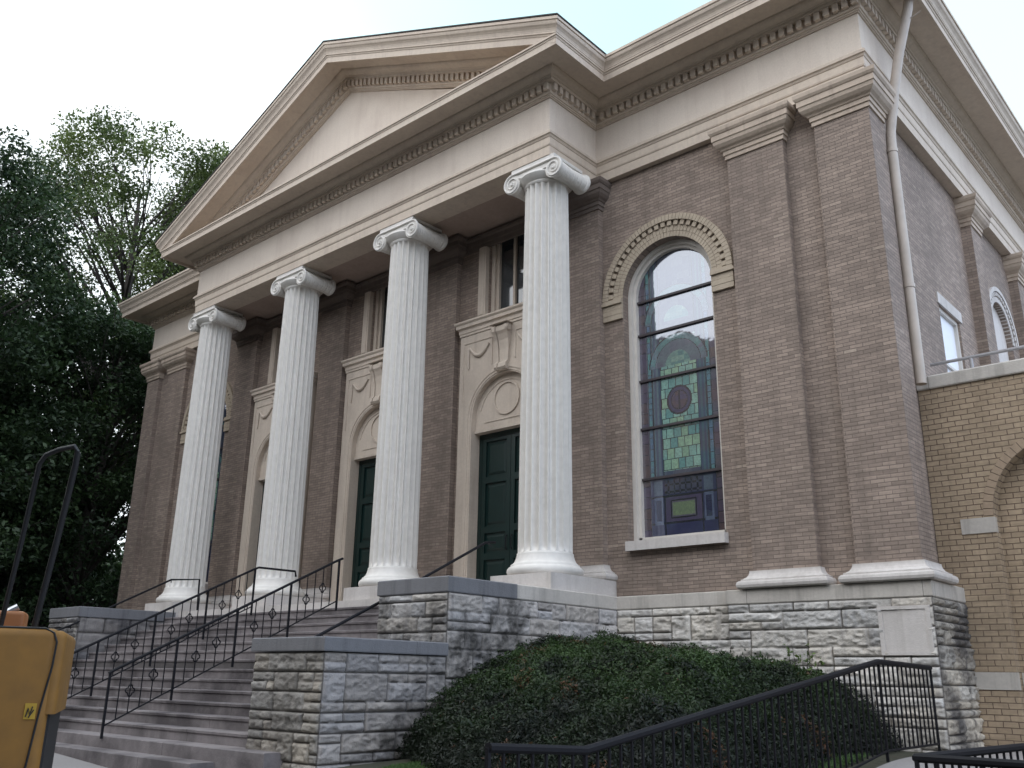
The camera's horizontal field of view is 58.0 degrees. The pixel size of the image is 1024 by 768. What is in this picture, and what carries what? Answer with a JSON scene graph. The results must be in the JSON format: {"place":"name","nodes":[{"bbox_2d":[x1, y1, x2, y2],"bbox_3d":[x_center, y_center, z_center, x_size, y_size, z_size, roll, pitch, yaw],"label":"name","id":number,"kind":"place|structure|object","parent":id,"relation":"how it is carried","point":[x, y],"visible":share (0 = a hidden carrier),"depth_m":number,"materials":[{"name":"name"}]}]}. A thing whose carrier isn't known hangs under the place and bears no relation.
{"place":"outdoors","nodes":[
{"label":"outdoors","id":0,"kind":"place"},
{"bbox_2d":[52,753,106,767],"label":"entrance pavement","id":1,"kind":"structure","parent":0,"point":[61,761],"depth_m":13.30,"materials":[{"name":"concrete"}]},
{"bbox_2d":[0,0,1023,556],"label":"sky","id":2,"kind":"structure","parent":0,"point":[211,68],"materials":[{"name":"white"}]},
{"bbox_2d":[376,752,869,767],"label":"grass","id":3,"kind":"structure","parent":0,"point":[413,764],"depth_m":10.54,"materials":[{"name":"green plant"}]},
{"bbox_2d":[339,751,923,767],"bbox_3d":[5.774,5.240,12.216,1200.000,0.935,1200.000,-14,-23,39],"label":"ground","id":4,"kind":"structure","parent":0,"point":[881,760],"depth_m":11.25,"materials":[{"name":"grey concrete"}]},
{"bbox_2d":[0,276,31,588],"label":"tree","id":5,"kind":"object","parent":4,"relation":"on","point":[2,279],"visible":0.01,"depth_m":40.22,"materials":[{"name":"green plant"}]},
{"bbox_2d":[0,124,110,626],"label":"tree","id":6,"kind":"object","parent":4,"relation":"on","point":[14,210],"visible":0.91,"depth_m":29.38,"materials":[{"name":"green plant"}]},
{"bbox_2d":[0,456,120,620],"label":"tree","id":7,"kind":"object","parent":4,"relation":"on","point":[104,567],"visible":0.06,"depth_m":33.98,"materials":[{"name":"green plant"}]},
{"bbox_2d":[0,288,154,628],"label":"tree","id":8,"kind":"object","parent":4,"relation":"on","point":[93,535],"visible":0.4,"depth_m":31.62,"materials":[{"name":"green plant"}]},
{"bbox_2d":[31,542,124,603],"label":"distant wood","id":9,"kind":"object","parent":4,"relation":"on","point":[117,561],"depth_m":55.61,"materials":[{"name":"green plant"}]},
{"bbox_2d":[48,606,175,662],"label":"cheek wall","id":10,"kind":"structure","parent":4,"relation":"on","point":[99,623],"depth_m":21.11,"materials":[{"name":"stone"}]},
{"bbox_2d":[57,579,199,630],"bbox_3d":[-9.411,5.324,21.052,0.044,2.144,4.931,-14,-23,39],"label":"handrail","id":11,"kind":"object","parent":10,"relation":"attached to","point":[116,604],"visible":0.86,"depth_m":21.96,"materials":[{"name":"black paint"}]},
{"bbox_2d":[0,104,227,606],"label":"tree","id":12,"kind":"object","parent":4,"relation":"on","point":[111,238],"visible":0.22,"depth_m":40.59,"materials":[{"name":"green plant"}]},
{"bbox_2d":[106,140,233,444],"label":"tree","id":13,"kind":"object","parent":4,"relation":"on","point":[195,188],"visible":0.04,"depth_m":45.05,"materials":[{"name":"green plant"}]},
{"bbox_2d":[54,605,378,767],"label":"front steps","id":14,"kind":"structure","parent":4,"relation":"on","point":[201,721],"depth_m":15.52,"materials":[{"name":"stone"}]},
{"bbox_2d":[67,566,296,698],"bbox_3d":[-6.577,5.038,18.179,0.044,3.187,5.344,-14,-23,39],"label":"stair railing","id":15,"kind":"object","parent":14,"relation":"on","point":[97,642],"visible":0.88,"depth_m":18.00,"materials":[{"name":"black metal"}]},
{"bbox_2d":[100,557,343,738],"bbox_3d":[-4.790,4.396,16.068,0.044,3.180,4.401,-14,-23,39],"label":"stair railing","id":16,"kind":"object","parent":14,"relation":"on","point":[290,584],"visible":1,"depth_m":15.77,"materials":[{"name":"black metal"}]},
{"bbox_2d":[246,575,516,767],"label":"cheek wall","id":17,"kind":"structure","parent":4,"relation":"on","point":[326,702],"depth_m":11.98,"materials":[{"name":"stone"}]},
{"bbox_2d":[315,541,495,635],"bbox_3d":[-1.812,3.343,14.595,0.177,2.262,4.662,-14,-23,39],"label":"handrail","id":18,"kind":"object","parent":17,"relation":"attached to","point":[322,633],"visible":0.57,"depth_m":15.18,"materials":[{"name":"black paint"}]},
{"bbox_2d":[116,0,1023,751],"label":"church","id":19,"kind":"structure","parent":4,"relation":"on","point":[650,336],"depth_m":18.05,"materials":[{"name":"brown brick"}]},
{"bbox_2d":[180,381,232,589],"bbox_3d":[-9.034,2.870,27.110,2.920,6.355,0.480,-14,-23,39],"label":"window","id":20,"kind":"structure","parent":19,"relation":"in","point":[229,391],"depth_m":27.05,"materials":[{"name":"beige paint"}]},
{"bbox_2d":[267,327,280,384],"bbox_3d":[-6.048,-0.927,25.534,1.720,1.880,0.355,-14,-23,39],"label":"upper window","id":21,"kind":"structure","parent":19,"relation":"in","point":[276,331],"depth_m":25.86,"materials":[{"name":"glass"}]},
{"bbox_2d":[235,371,317,596],"bbox_3d":[-6.197,2.880,24.214,2.840,6.180,0.580,-14,-23,39],"label":"door","id":22,"kind":"structure","parent":19,"relation":"in","point":[263,409],"depth_m":24.79,"materials":[{"name":"stone"}]},
{"bbox_2d":[330,347,383,601],"bbox_3d":[-3.176,2.113,21.659,2.840,6.180,0.580,-14,-23,39],"label":"door","id":23,"kind":"structure","parent":19,"relation":"in","point":[352,541],"depth_m":22.20,"materials":[{"name":"stone"}]},
{"bbox_2d":[361,287,387,353],"bbox_3d":[-3.027,-1.694,22.979,1.720,1.880,0.355,-14,-23,39],"label":"upper window","id":24,"kind":"structure","parent":19,"relation":"in","point":[381,295],"depth_m":23.33,"materials":[{"name":"wood"}]},
{"bbox_2d":[453,302,522,580],"bbox_3d":[-0.155,1.346,19.105,2.840,6.180,0.580,-14,-23,39],"label":"door","id":25,"kind":"structure","parent":19,"relation":"in","point":[488,446],"depth_m":19.51,"materials":[{"name":"stone"}]},
{"bbox_2d":[477,234,523,316],"bbox_3d":[-0.006,-2.461,20.425,1.720,1.880,0.355,-14,-23,39],"label":"upper window","id":26,"kind":"structure","parent":19,"relation":"in","point":[507,256],"depth_m":20.70,"materials":[{"name":"wood"}]},
{"bbox_2d":[601,212,734,551],"bbox_3d":[2.945,-0.173,16.981,2.920,6.355,0.480,-14,-23,39],"label":"window","id":27,"kind":"structure","parent":19,"relation":"in","point":[677,466],"depth_m":17.10,"materials":[{"name":"glass"}]},
{"bbox_2d":[935,291,962,371],"bbox_3d":[8.206,-0.376,17.174,0.160,2.420,1.400,-14,-23,39],"label":"side window","id":28,"kind":"structure","parent":19,"relation":"in","point":[949,326],"depth_m":17.49,"materials":[{"name":"white glass"}]},
{"bbox_2d":[396,627,902,767],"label":"yew shrub","id":29,"kind":"object","parent":4,"relation":"on","point":[561,689],"visible":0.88,"depth_m":10.57,"materials":[{"name":"green plant"}]},
{"bbox_2d":[588,709,755,766],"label":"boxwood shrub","id":30,"kind":"object","parent":4,"relation":"on","point":[604,751],"visible":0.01,"depth_m":9.17,"materials":[{"name":"green plant"}]},
{"bbox_2d":[485,659,940,767],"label":"path fence","id":31,"kind":"object","parent":4,"relation":"on","point":[585,751],"visible":0.98,"depth_m":9.29,"materials":[{"name":"black metal"}]},
{"bbox_2d":[781,644,824,677],"bbox_3d":[4.109,4.357,13.015,0.552,1.354,0.533,1,-18,-1],"label":"sapling","id":32,"kind":"object","parent":4,"relation":"on","point":[806,660],"visible":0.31,"depth_m":13.10,"materials":[{"name":"green plant"}]},
{"bbox_2d":[912,743,1023,767],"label":"path fence","id":33,"kind":"object","parent":4,"relation":"on","point":[959,758],"visible":1,"depth_m":6.95,"materials":[{"name":"black metal"}]},
{"bbox_2d":[916,345,1023,746],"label":"brick annex","id":34,"kind":"object","parent":4,"relation":"on","point":[972,418],"visible":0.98,"depth_m":14.00,"materials":[{"name":"brick"}]},
{"bbox_2d":[877,751,1022,767],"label":"path","id":35,"kind":"structure","parent":0,"point":[907,762],"depth_m":10.51,"materials":[{"name":"concrete"}]},
{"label":"sidewalk","id":36,"kind":"structure","parent":0,"visible":0},
{"bbox_2d":[0,444,80,767],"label":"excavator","id":37,"kind":"object","parent":36,"relation":"on","point":[36,661],"visible":1,"depth_m":6.23,"materials":[{"name":"yellow paint"}]}
]}

